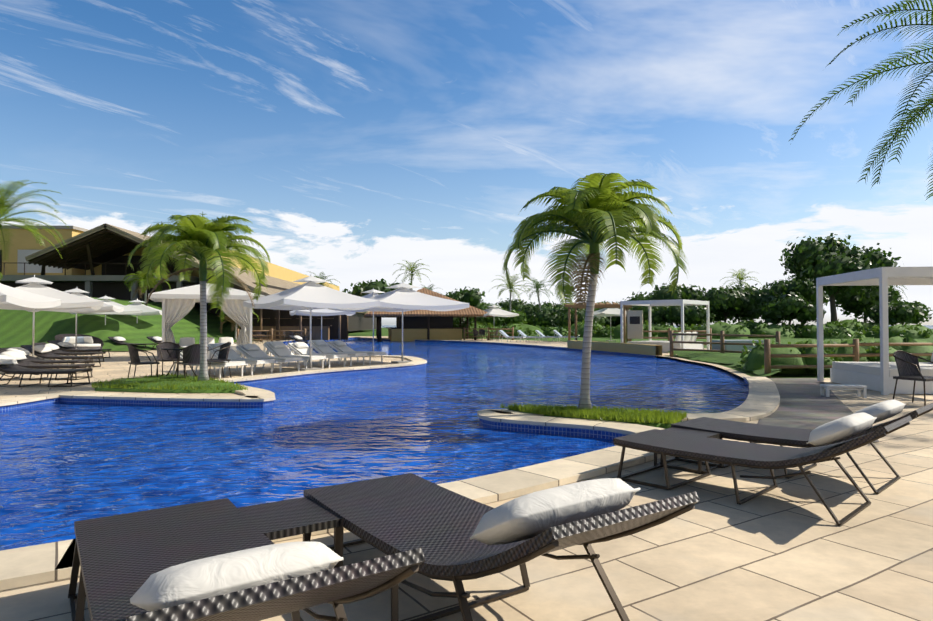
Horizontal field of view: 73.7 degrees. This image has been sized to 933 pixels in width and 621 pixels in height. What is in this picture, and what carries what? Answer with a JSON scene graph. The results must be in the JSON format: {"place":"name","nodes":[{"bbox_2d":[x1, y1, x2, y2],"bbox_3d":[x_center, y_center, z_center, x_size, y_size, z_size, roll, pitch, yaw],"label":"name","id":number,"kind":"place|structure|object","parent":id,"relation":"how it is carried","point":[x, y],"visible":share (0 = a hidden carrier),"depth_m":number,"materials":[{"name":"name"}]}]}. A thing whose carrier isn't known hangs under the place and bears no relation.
{"place":"outdoors","nodes":[
{"label":"outdoors","id":0,"kind":"place"},
{"bbox_2d":[0,297,351,350],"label":"lawn bank","id":1,"kind":"structure","parent":0,"point":[16,328],"depth_m":32.84,"materials":[{"name":"green plant"}]},
{"bbox_2d":[0,180,68,261],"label":"palm tree","id":2,"kind":"object","parent":1,"relation":"on","point":[6,208],"visible":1,"depth_m":37.32,"materials":[{"name":"green plant"}]},
{"bbox_2d":[71,295,141,324],"bbox_3d":[-18.811,0.579,32.402,2.814,2.800,2.814,1,-2,-42],"label":"parasol","id":3,"kind":"object","parent":1,"relation":"on","point":[128,310],"visible":0.54,"depth_m":32.20,"materials":[{"name":"white fabric"}]},
{"bbox_2d":[117,299,161,322],"bbox_3d":[-19.012,0.677,35.896,2.814,2.750,2.814,0,-1,-17],"label":"parasol","id":4,"kind":"object","parent":1,"relation":"on","point":[147,310],"visible":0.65,"depth_m":35.40,"materials":[{"name":"white fabric"}]},
{"bbox_2d":[123,270,170,303],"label":"terrace palm","id":5,"kind":"object","parent":1,"relation":"on","point":[143,279],"visible":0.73,"depth_m":42.53,"materials":[{"name":"green plant"}]},
{"bbox_2d":[216,308,258,339],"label":"terrace palm","id":6,"kind":"object","parent":1,"relation":"on","point":[223,317],"visible":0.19,"depth_m":43.18,"materials":[{"name":"green plant"}]},
{"bbox_2d":[0,338,748,550],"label":"water","id":7,"kind":"structure","parent":0,"point":[64,467],"depth_m":7.79,"materials":[{"name":"blue liquid"}]},
{"bbox_2d":[0,336,932,620],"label":"deck","id":8,"kind":"structure","parent":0,"point":[788,550],"depth_m":3.50,"materials":[{"name":"stone"}]},
{"bbox_2d":[0,283,60,308],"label":"parasol","id":9,"kind":"object","parent":8,"relation":"on","point":[12,298],"visible":1,"depth_m":13.32,"materials":[{"name":"white fabric"}]},
{"bbox_2d":[0,347,91,373],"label":"lounger","id":10,"kind":"object","parent":8,"relation":"on","point":[25,352],"visible":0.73,"depth_m":16.25,"materials":[{"name":"wicker"}]},
{"bbox_2d":[0,355,92,386],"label":"lounger","id":11,"kind":"object","parent":8,"relation":"on","point":[8,364],"visible":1,"depth_m":12.86,"materials":[{"name":"wicker"}]},
{"bbox_2d":[0,350,94,379],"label":"lounger","id":12,"kind":"object","parent":8,"relation":"on","point":[19,357],"visible":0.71,"depth_m":14.43,"materials":[{"name":"wicker"}]},
{"bbox_2d":[7,275,103,368],"bbox_3d":[-11.966,0.336,17.196,3.014,2.650,3.014,1,-1,-37],"label":"parasol","id":13,"kind":"object","parent":8,"relation":"on","point":[68,300],"visible":0.67,"depth_m":16.89,"materials":[{"name":"white fabric"}]},
{"bbox_2d":[20,345,102,367],"bbox_3d":[-11.986,1.355,18.429,2.020,0.667,0.729,0,-1,1],"label":"lounger","id":14,"kind":"object","parent":8,"relation":"on","point":[42,351],"visible":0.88,"depth_m":18.26,"materials":[{"name":"wicker"}]},
{"bbox_2d":[34,342,105,362],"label":"lounger","id":15,"kind":"object","parent":8,"relation":"on","point":[54,348],"visible":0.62,"depth_m":20.57,"materials":[{"name":"wicker"}]},
{"bbox_2d":[25,287,123,355],"bbox_3d":[-14.751,0.443,23.517,2.814,2.700,2.814,0,-1,-22],"label":"parasol","id":16,"kind":"object","parent":8,"relation":"on","point":[106,307],"visible":0.42,"depth_m":23.39,"materials":[{"name":"white fabric"}]},
{"bbox_2d":[47,340,110,358],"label":"lounger","id":17,"kind":"object","parent":8,"relation":"on","point":[66,346],"visible":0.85,"depth_m":23.22,"materials":[{"name":"wicker"}]},
{"bbox_2d":[55,334,103,351],"bbox_3d":[-16.469,1.426,26.466,1.736,0.858,1.798,-1,-1,28],"label":"round daybed","id":18,"kind":"object","parent":8,"relation":"on","point":[87,342],"visible":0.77,"depth_m":26.73,"materials":[{"name":"fabric"}]},
{"bbox_2d":[108,336,154,350],"bbox_3d":[-16.238,1.600,30.129,2.020,0.667,0.729,0,-1,8],"label":"lounge chair","id":19,"kind":"object","parent":8,"relation":"on","point":[118,340],"visible":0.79,"depth_m":30.04,"materials":[{"name":"fabric"}]},
{"bbox_2d":[127,344,159,378],"bbox_3d":[-7.142,1.157,13.688,0.583,0.864,0.554,1,-2,-42],"label":"chair","id":20,"kind":"object","parent":8,"relation":"on","point":[134,356],"visible":0.88,"depth_m":13.48,"materials":[{"name":"wicker"}]},
{"bbox_2d":[95,375,240,392],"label":"lawn island","id":21,"kind":"structure","parent":8,"relation":"on","point":[178,390],"depth_m":11.86,"materials":[{"name":"green plant"}]},
{"bbox_2d":[91,373,247,389],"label":"blades","id":22,"kind":"object","parent":21,"relation":"on","point":[107,385],"visible":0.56,"depth_m":12.23,"materials":[{"name":"green plant"}]},
{"bbox_2d":[127,212,269,380],"bbox_3d":[-5.565,-0.302,13.090,2.928,3.633,2.857,0,-1,-2],"label":"island palm","id":23,"kind":"object","parent":21,"relation":"on","point":[202,240],"visible":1,"depth_m":12.87,"materials":[{"name":"green plant"}]},
{"bbox_2d":[156,342,184,375],"bbox_3d":[-7.075,1.181,14.848,0.554,0.864,0.583,1,-2,-42],"label":"chair","id":24,"kind":"object","parent":8,"relation":"on","point":[163,356],"visible":0.69,"depth_m":14.98,"materials":[{"name":"wicker"}]},
{"bbox_2d":[160,347,196,376],"bbox_3d":[-6.529,1.231,14.233,0.900,0.745,0.900,0,-1,-2],"label":"table","id":25,"kind":"object","parent":8,"relation":"on","point":[176,348],"visible":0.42,"depth_m":14.07,"materials":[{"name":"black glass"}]},
{"bbox_2d":[0,221,376,340],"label":"building","id":26,"kind":"structure","parent":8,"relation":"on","point":[93,262],"depth_m":48.50,"materials":[{"name":"tile"}]},
{"bbox_2d":[177,344,208,378],"bbox_3d":[-5.983,1.155,13.621,0.554,0.864,0.583,1,-2,-42],"label":"chair","id":27,"kind":"object","parent":8,"relation":"on","point":[191,354],"visible":0.65,"depth_m":13.39,"materials":[{"name":"wicker"}]},
{"bbox_2d":[148,283,264,358],"bbox_3d":[-9.853,0.371,23.660,3.800,2.850,3.800,1,-1,-24],"label":"cabana","id":28,"kind":"object","parent":8,"relation":"on","point":[178,304],"visible":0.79,"depth_m":22.63,"materials":[{"name":"white fabric"}]},
{"bbox_2d":[172,346,247,378],"bbox_3d":[-6.340,1.258,15.324,1.900,0.735,0.695,-1,-1,28],"label":"white lounger","id":29,"kind":"object","parent":8,"relation":"on","point":[226,364],"visible":0.5,"depth_m":15.02,"materials":[{"name":"paint"}]},
{"bbox_2d":[207,342,231,378],"bbox_3d":[-5.915,1.180,14.780,0.583,0.864,0.554,1,-2,-42],"label":"chair","id":30,"kind":"object","parent":8,"relation":"on","point":[223,350],"visible":0.79,"depth_m":14.89,"materials":[{"name":"wicker"}]},
{"bbox_2d":[207,343,276,375],"bbox_3d":[-5.872,1.252,16.194,1.883,0.783,0.695,-1,-1,28],"label":"white lounger","id":31,"kind":"object","parent":8,"relation":"on","point":[233,355],"visible":0.58,"depth_m":16.15,"materials":[{"name":"paint"}]},
{"bbox_2d":[68,498,424,620],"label":"lounger","id":32,"kind":"object","parent":8,"relation":"on","point":[225,559],"visible":1,"depth_m":2.02,"materials":[{"name":"wicker"}]},
{"bbox_2d":[236,344,303,372],"bbox_3d":[-5.417,1.294,17.078,1.900,0.735,0.695,-1,-1,29],"label":"white lounger","id":33,"kind":"object","parent":8,"relation":"on","point":[255,351],"visible":0.85,"depth_m":17.14,"materials":[{"name":"paint"}]},
{"bbox_2d":[237,328,305,341],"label":"wooden fence","id":34,"kind":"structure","parent":8,"relation":"on","point":[272,335],"depth_m":40.08,"materials":[{"name":"brown wood"}]},
{"bbox_2d":[220,308,347,341],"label":"building","id":35,"kind":"structure","parent":8,"relation":"on","point":[334,327],"depth_m":49.75,"materials":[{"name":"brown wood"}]},
{"bbox_2d":[238,497,342,567],"bbox_3d":[-0.955,1.204,3.168,0.483,0.326,0.483,1,-1,-35],"label":"side table","id":36,"kind":"object","parent":8,"relation":"on","point":[304,516],"visible":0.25,"depth_m":3.11,"materials":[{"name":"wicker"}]},
{"bbox_2d":[262,341,327,368],"bbox_3d":[-4.953,1.289,17.943,1.883,0.783,0.695,-1,-1,30],"label":"white lounger","id":37,"kind":"object","parent":8,"relation":"on","point":[278,348],"visible":0.67,"depth_m":18.01,"materials":[{"name":"paint"}]},
{"bbox_2d":[243,275,379,370],"bbox_3d":[-4.314,0.321,17.218,2.764,2.680,2.764,1,-2,-40],"label":"parasol","id":38,"kind":"object","parent":8,"relation":"on","point":[311,294],"visible":1,"depth_m":16.78,"materials":[{"name":"white fabric"}]},
{"bbox_2d":[287,342,349,367],"bbox_3d":[-4.502,1.331,18.818,1.901,0.735,0.695,-1,-1,30],"label":"white lounger","id":39,"kind":"object","parent":8,"relation":"on","point":[300,348],"visible":0.81,"depth_m":18.89,"materials":[{"name":"paint"}]},
{"bbox_2d":[290,308,354,350],"bbox_3d":[-6.928,0.623,29.744,2.714,2.600,2.714,0,-1,-22],"label":"parasol","id":40,"kind":"object","parent":8,"relation":"on","point":[323,312],"visible":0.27,"depth_m":28.74,"materials":[{"name":"white fabric"}]},
{"bbox_2d":[307,340,368,365],"bbox_3d":[-4.064,1.324,19.633,1.883,0.783,0.695,-1,-1,27],"label":"white lounger","id":41,"kind":"object","parent":8,"relation":"on","point":[320,346],"visible":0.9,"depth_m":19.70,"materials":[{"name":"paint"}]},
{"bbox_2d":[327,340,386,363],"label":"white lounger","id":42,"kind":"object","parent":8,"relation":"on","point":[340,346],"visible":0.73,"depth_m":20.47,"materials":[{"name":"paint"}]},
{"bbox_2d":[328,288,411,350],"bbox_3d":[-4.048,0.436,27.030,2.764,2.860,2.764,-1,-2,38],"label":"parasol","id":43,"kind":"object","parent":8,"relation":"on","point":[373,292],"visible":0.29,"depth_m":26.99,"materials":[{"name":"white fabric"}]},
{"bbox_2d":[0,337,779,590],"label":"pool edge","id":44,"kind":"object","parent":8,"relation":"on","point":[34,564],"visible":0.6,"depth_m":7.99,"materials":[{"name":"stone"}]},
{"bbox_2d":[361,281,468,363],"bbox_3d":[-2.108,0.379,20.483,3.214,2.700,3.214,1,-1,-32],"label":"parasol","id":45,"kind":"object","parent":8,"relation":"on","point":[403,297],"visible":0.92,"depth_m":19.86,"materials":[{"name":"white fabric"}]},
{"bbox_2d":[463,327,513,339],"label":"fence","id":46,"kind":"object","parent":8,"relation":"on","point":[488,332],"visible":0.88,"depth_m":48.55,"materials":[{"name":"brown wood"}]},
{"bbox_2d":[483,305,518,339],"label":"parasol","id":47,"kind":"object","parent":8,"relation":"on","point":[493,311],"visible":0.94,"depth_m":48.34,"materials":[{"name":"white fabric"}]},
{"bbox_2d":[303,473,699,620],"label":"lounger","id":48,"kind":"object","parent":8,"relation":"on","point":[457,538],"visible":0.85,"depth_m":2.50,"materials":[{"name":"wicker"}]},
{"bbox_2d":[508,406,681,428],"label":"lawn island","id":49,"kind":"structure","parent":8,"relation":"on","point":[662,425],"depth_m":7.91,"materials":[{"name":"green plant"}]},
{"bbox_2d":[500,402,686,423],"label":"blades","id":50,"kind":"object","parent":49,"relation":"on","point":[645,415],"visible":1,"depth_m":8.19,"materials":[{"name":"green plant"}]},
{"bbox_2d":[502,173,688,410],"bbox_3d":[1.727,-0.243,8.610,2.511,3.328,2.679,0,-1,-2],"label":"island palm","id":51,"kind":"object","parent":49,"relation":"on","point":[596,211],"visible":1,"depth_m":8.44,"materials":[{"name":"green plant"}]},
{"bbox_2d":[620,299,709,352],"bbox_3d":[9.297,0.735,29.112,3.000,2.350,3.000,-1,-2,42],"label":"cabana","id":52,"kind":"object","parent":8,"relation":"on","point":[682,303],"visible":0.77,"depth_m":28.43,"materials":[{"name":"white paint"}]},
{"bbox_2d":[627,310,642,338],"bbox_3d":[7.757,0.650,28.615,0.750,1.300,0.060,-1,-2,42],"label":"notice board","id":53,"kind":"object","parent":52,"relation":"attached to","point":[634,324],"visible":1,"depth_m":28.59,"materials":[{"name":"grey"}]},
{"bbox_2d":[629,328,711,349],"bbox_3d":[9.854,1.394,30.244,3.865,1.081,0.192,0,-1,22],"label":"fence","id":54,"kind":"object","parent":8,"relation":"on","point":[668,331],"visible":0.31,"depth_m":30.11,"materials":[{"name":"brown wood"}]},
{"bbox_2d":[654,427,722,473],"bbox_3d":[2.023,1.264,5.675,0.460,0.310,0.460,1,-2,-44],"label":"side table","id":55,"kind":"object","parent":8,"relation":"on","point":[696,433],"visible":0.35,"depth_m":5.65,"materials":[{"name":"wicker"}]},
{"bbox_2d":[613,412,912,525],"bbox_3d":[2.156,1.059,4.755,0.729,0.687,1.959,1,-2,-44],"label":"lounger","id":56,"kind":"object","parent":8,"relation":"on","point":[663,443],"visible":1,"depth_m":4.56,"materials":[{"name":"wicker"}]},
{"bbox_2d":[671,399,932,493],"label":"lounger","id":57,"kind":"object","parent":8,"relation":"on","point":[778,435],"visible":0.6,"depth_m":5.37,"materials":[{"name":"wicker"}]},
{"bbox_2d":[758,378,878,441],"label":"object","id":58,"kind":"structure","parent":8,"relation":"on","point":[804,403],"depth_m":9.66,"materials":[{"name":"grey wood"}]},
{"bbox_2d":[820,384,866,397],"bbox_3d":[6.670,1.426,11.010,0.665,0.210,0.266,0,-1,7],"label":"side table","id":59,"kind":"object","parent":8,"relation":"on","point":[828,387],"visible":0.88,"depth_m":10.93,"materials":[{"name":"white paint"}]},
{"bbox_2d":[788,0,932,200],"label":"palm tree","id":60,"kind":"object","parent":8,"relation":"on","point":[926,103],"visible":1,"depth_m":13.73,"materials":[{"name":"green plant"}]},
{"bbox_2d":[816,267,932,394],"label":"cabana","id":61,"kind":"object","parent":8,"relation":"on","point":[876,376],"visible":0.94,"depth_m":12.10,"materials":[{"name":"white paint"}]},
{"bbox_2d":[893,350,932,405],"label":"chair","id":62,"kind":"object","parent":8,"relation":"on","point":[908,366],"visible":0.92,"depth_m":10.13,"materials":[{"name":"wicker"}]},
{"bbox_2d":[0,0,932,324],"label":"sky","id":63,"kind":"structure","parent":0,"point":[355,140],"materials":[{"name":"blue"}]},
{"bbox_2d":[496,298,534,311],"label":"tree","id":64,"kind":"object","parent":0,"point":[520,304],"visible":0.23,"depth_m":122.83,"materials":[{"name":"green plant"}]},
{"bbox_2d":[348,328,932,377],"bbox_3d":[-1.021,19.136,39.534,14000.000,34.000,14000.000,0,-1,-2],"label":"ground","id":65,"kind":"structure","parent":0,"point":[794,340],"depth_m":47.81,"materials":[{"name":"green plant"}]},
{"bbox_2d":[347,278,414,334],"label":"tree","id":66,"kind":"object","parent":65,"relation":"on","point":[381,285],"visible":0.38,"depth_m":68.06,"materials":[{"name":"green plant"}]},
{"bbox_2d":[394,259,429,289],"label":"royal palm","id":67,"kind":"object","parent":65,"relation":"on","point":[412,270],"visible":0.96,"depth_m":91.68,"materials":[{"name":"green plant"}]},
{"bbox_2d":[364,288,492,341],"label":"kiosk","id":68,"kind":"object","parent":65,"relation":"on","point":[428,324],"visible":0.62,"depth_m":49.15,"materials":[{"name":"wood"}]},
{"bbox_2d":[444,286,484,323],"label":"tree","id":69,"kind":"object","parent":65,"relation":"on","point":[472,297],"visible":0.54,"depth_m":82.31,"materials":[{"name":"green plant"}]},
{"bbox_2d":[453,319,499,338],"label":"bush","id":70,"kind":"object","parent":65,"relation":"on","point":[479,325],"visible":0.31,"depth_m":53.46,"materials":[{"name":"green plant"}]},
{"bbox_2d":[481,308,527,326],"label":"tree belt","id":71,"kind":"object","parent":65,"relation":"on","point":[496,321],"visible":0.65,"depth_m":88.19,"materials":[{"name":"green plant"}]},
{"bbox_2d":[491,273,528,311],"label":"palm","id":72,"kind":"object","parent":65,"relation":"on","point":[512,284],"visible":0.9,"depth_m":90.14,"materials":[{"name":"green plant"}]},
{"bbox_2d":[497,322,542,338],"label":"bush","id":73,"kind":"object","parent":65,"relation":"on","point":[527,329],"visible":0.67,"depth_m":54.24,"materials":[{"name":"green plant"}]},
{"bbox_2d":[507,304,549,325],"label":"tree belt","id":74,"kind":"object","parent":65,"relation":"on","point":[529,311],"visible":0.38,"depth_m":98.22,"materials":[{"name":"green plant"}]},
{"bbox_2d":[517,277,553,310],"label":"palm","id":75,"kind":"object","parent":65,"relation":"on","point":[537,288],"visible":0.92,"depth_m":98.25,"materials":[{"name":"green plant"}]},
{"bbox_2d":[530,306,580,328],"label":"tree belt","id":76,"kind":"object","parent":65,"relation":"on","point":[546,317],"visible":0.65,"depth_m":82.71,"materials":[{"name":"green plant"}]},
{"bbox_2d":[536,324,582,335],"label":"bush","id":77,"kind":"object","parent":65,"relation":"on","point":[548,331],"visible":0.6,"depth_m":57.09,"materials":[{"name":"green plant"}]},
{"bbox_2d":[553,308,609,328],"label":"tree belt","id":78,"kind":"object","parent":65,"relation":"on","point":[562,321],"visible":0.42,"depth_m":65.60,"materials":[{"name":"green plant"}]},
{"bbox_2d":[565,320,606,336],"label":"bush","id":79,"kind":"object","parent":65,"relation":"on","point":[580,327],"visible":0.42,"depth_m":58.95,"materials":[{"name":"green plant"}]},
{"bbox_2d":[565,302,631,342],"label":"pergola","id":80,"kind":"object","parent":65,"relation":"on","point":[614,305],"visible":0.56,"depth_m":41.78,"materials":[{"name":"brown wood"}]},
{"bbox_2d":[594,326,614,336],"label":"bush","id":81,"kind":"object","parent":65,"relation":"on","point":[603,332],"visible":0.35,"depth_m":58.09,"materials":[{"name":"green plant"}]},
{"bbox_2d":[593,308,619,340],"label":"parasol","id":82,"kind":"object","parent":65,"relation":"on","point":[607,312],"visible":0.6,"depth_m":45.14,"materials":[{"name":"white fabric"}]},
{"bbox_2d":[602,302,635,326],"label":"tree belt","id":83,"kind":"object","parent":65,"relation":"on","point":[615,320],"visible":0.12,"depth_m":75.09,"materials":[{"name":"green plant"}]},
{"bbox_2d":[606,320,659,338],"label":"bush","id":84,"kind":"object","parent":65,"relation":"on","point":[616,332],"visible":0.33,"depth_m":53.89,"materials":[{"name":"green plant"}]},
{"bbox_2d":[624,292,649,306],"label":"tree","id":85,"kind":"object","parent":65,"relation":"on","point":[637,297],"visible":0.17,"depth_m":92.41,"materials":[{"name":"green plant"}]},
{"bbox_2d":[631,305,680,324],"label":"tree belt","id":86,"kind":"object","parent":65,"relation":"on","point":[657,316],"visible":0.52,"depth_m":63.95,"materials":[{"name":"green plant"}]},
{"bbox_2d":[651,322,691,336],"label":"bush","id":87,"kind":"object","parent":65,"relation":"on","point":[664,326],"visible":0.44,"depth_m":54.08,"materials":[{"name":"green plant"}]},
{"bbox_2d":[641,283,704,323],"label":"tree","id":88,"kind":"object","parent":65,"relation":"on","point":[685,293],"visible":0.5,"depth_m":68.69,"materials":[{"name":"green plant"}]},
{"bbox_2d":[660,305,715,326],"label":"tree","id":89,"kind":"object","parent":65,"relation":"on","point":[695,314],"visible":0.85,"depth_m":61.88,"materials":[{"name":"green plant"}]},
{"bbox_2d":[693,320,749,338],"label":"bush","id":90,"kind":"object","parent":65,"relation":"on","point":[719,326],"visible":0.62,"depth_m":53.87,"materials":[{"name":"green plant"}]},
{"bbox_2d":[670,330,779,356],"bbox_3d":[9.338,1.262,22.738,0.283,1.031,4.312,1,-1,-37],"label":"fence","id":91,"kind":"object","parent":65,"relation":"on","point":[723,344],"visible":0.81,"depth_m":22.89,"materials":[{"name":"brown wood"}]},
{"bbox_2d":[696,284,762,322],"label":"tree","id":92,"kind":"object","parent":65,"relation":"on","point":[725,303],"visible":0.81,"depth_m":63.90,"materials":[{"name":"green plant"}]},
{"bbox_2d":[712,340,762,353],"bbox_3d":[10.821,1.501,24.838,1.700,0.640,0.900,0,-1,-14],"label":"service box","id":93,"kind":"object","parent":65,"relation":"on","point":[730,347],"visible":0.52,"depth_m":24.37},
{"bbox_2d":[721,269,759,286],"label":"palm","id":94,"kind":"object","parent":65,"relation":"on","point":[741,279],"visible":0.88,"depth_m":101.55,"materials":[{"name":"green plant"}]},
{"bbox_2d":[668,350,829,376],"bbox_3d":[9.020,1.629,21.393,5.000,0.220,14.492,0,-1,-2],"label":"lawn mound","id":95,"kind":"object","parent":65,"relation":"on","point":[726,358],"visible":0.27,"depth_m":20.95,"materials":[{"name":"green plant"}]},
{"bbox_2d":[727,288,794,321],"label":"tree","id":96,"kind":"object","parent":65,"relation":"on","point":[769,295],"visible":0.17,"depth_m":66.76,"materials":[{"name":"green plant"}]},
{"bbox_2d":[747,322,799,337],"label":"bush","id":97,"kind":"object","parent":65,"relation":"on","point":[770,329],"visible":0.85,"depth_m":55.12,"materials":[{"name":"green plant"}]},
{"bbox_2d":[755,292,825,328],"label":"tree","id":98,"kind":"object","parent":65,"relation":"on","point":[790,308],"visible":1,"depth_m":57.35,"materials":[{"name":"green plant"}]},
{"bbox_2d":[762,276,829,324],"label":"tree","id":99,"kind":"object","parent":65,"relation":"on","point":[786,287],"visible":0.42,"depth_m":71.21,"materials":[{"name":"green plant"}]},
{"bbox_2d":[796,323,854,338],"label":"bush","id":100,"kind":"object","parent":65,"relation":"on","point":[831,331],"visible":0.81,"depth_m":53.99,"materials":[{"name":"green plant"}]},
{"bbox_2d":[735,336,932,373],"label":"hedge","id":101,"kind":"object","parent":65,"relation":"on","point":[754,360],"visible":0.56,"depth_m":16.56,"materials":[{"name":"green plant"}]},
{"bbox_2d":[778,233,901,321],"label":"tree","id":102,"kind":"object","parent":65,"relation":"on","point":[813,259],"visible":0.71,"depth_m":60.83,"materials":[{"name":"green plant"}]},
{"bbox_2d":[823,318,868,337],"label":"bush","id":103,"kind":"object","parent":65,"relation":"on","point":[855,326],"visible":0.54,"depth_m":56.04,"materials":[{"name":"green plant"}]},
{"bbox_2d":[764,339,932,377],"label":"fence","id":104,"kind":"object","parent":65,"relation":"on","point":[855,355],"visible":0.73,"depth_m":15.17,"materials":[{"name":"brown wood"}]},
{"bbox_2d":[825,285,903,322],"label":"tree","id":105,"kind":"object","parent":65,"relation":"on","point":[856,304],"visible":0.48,"depth_m":65.58,"materials":[{"name":"green plant"}]},
{"bbox_2d":[859,318,879,336],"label":"bush","id":106,"kind":"object","parent":65,"relation":"on","point":[869,324],"visible":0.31,"depth_m":60.14,"materials":[{"name":"green plant"}]},
{"bbox_2d":[863,300,932,325],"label":"tree","id":107,"kind":"object","parent":65,"relation":"on","point":[902,312],"visible":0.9,"depth_m":60.82,"materials":[{"name":"green plant"}]},
{"bbox_2d":[870,323,932,338],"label":"bush","id":108,"kind":"object","parent":65,"relation":"on","point":[918,331],"visible":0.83,"depth_m":54.31,"materials":[{"name":"green plant"}]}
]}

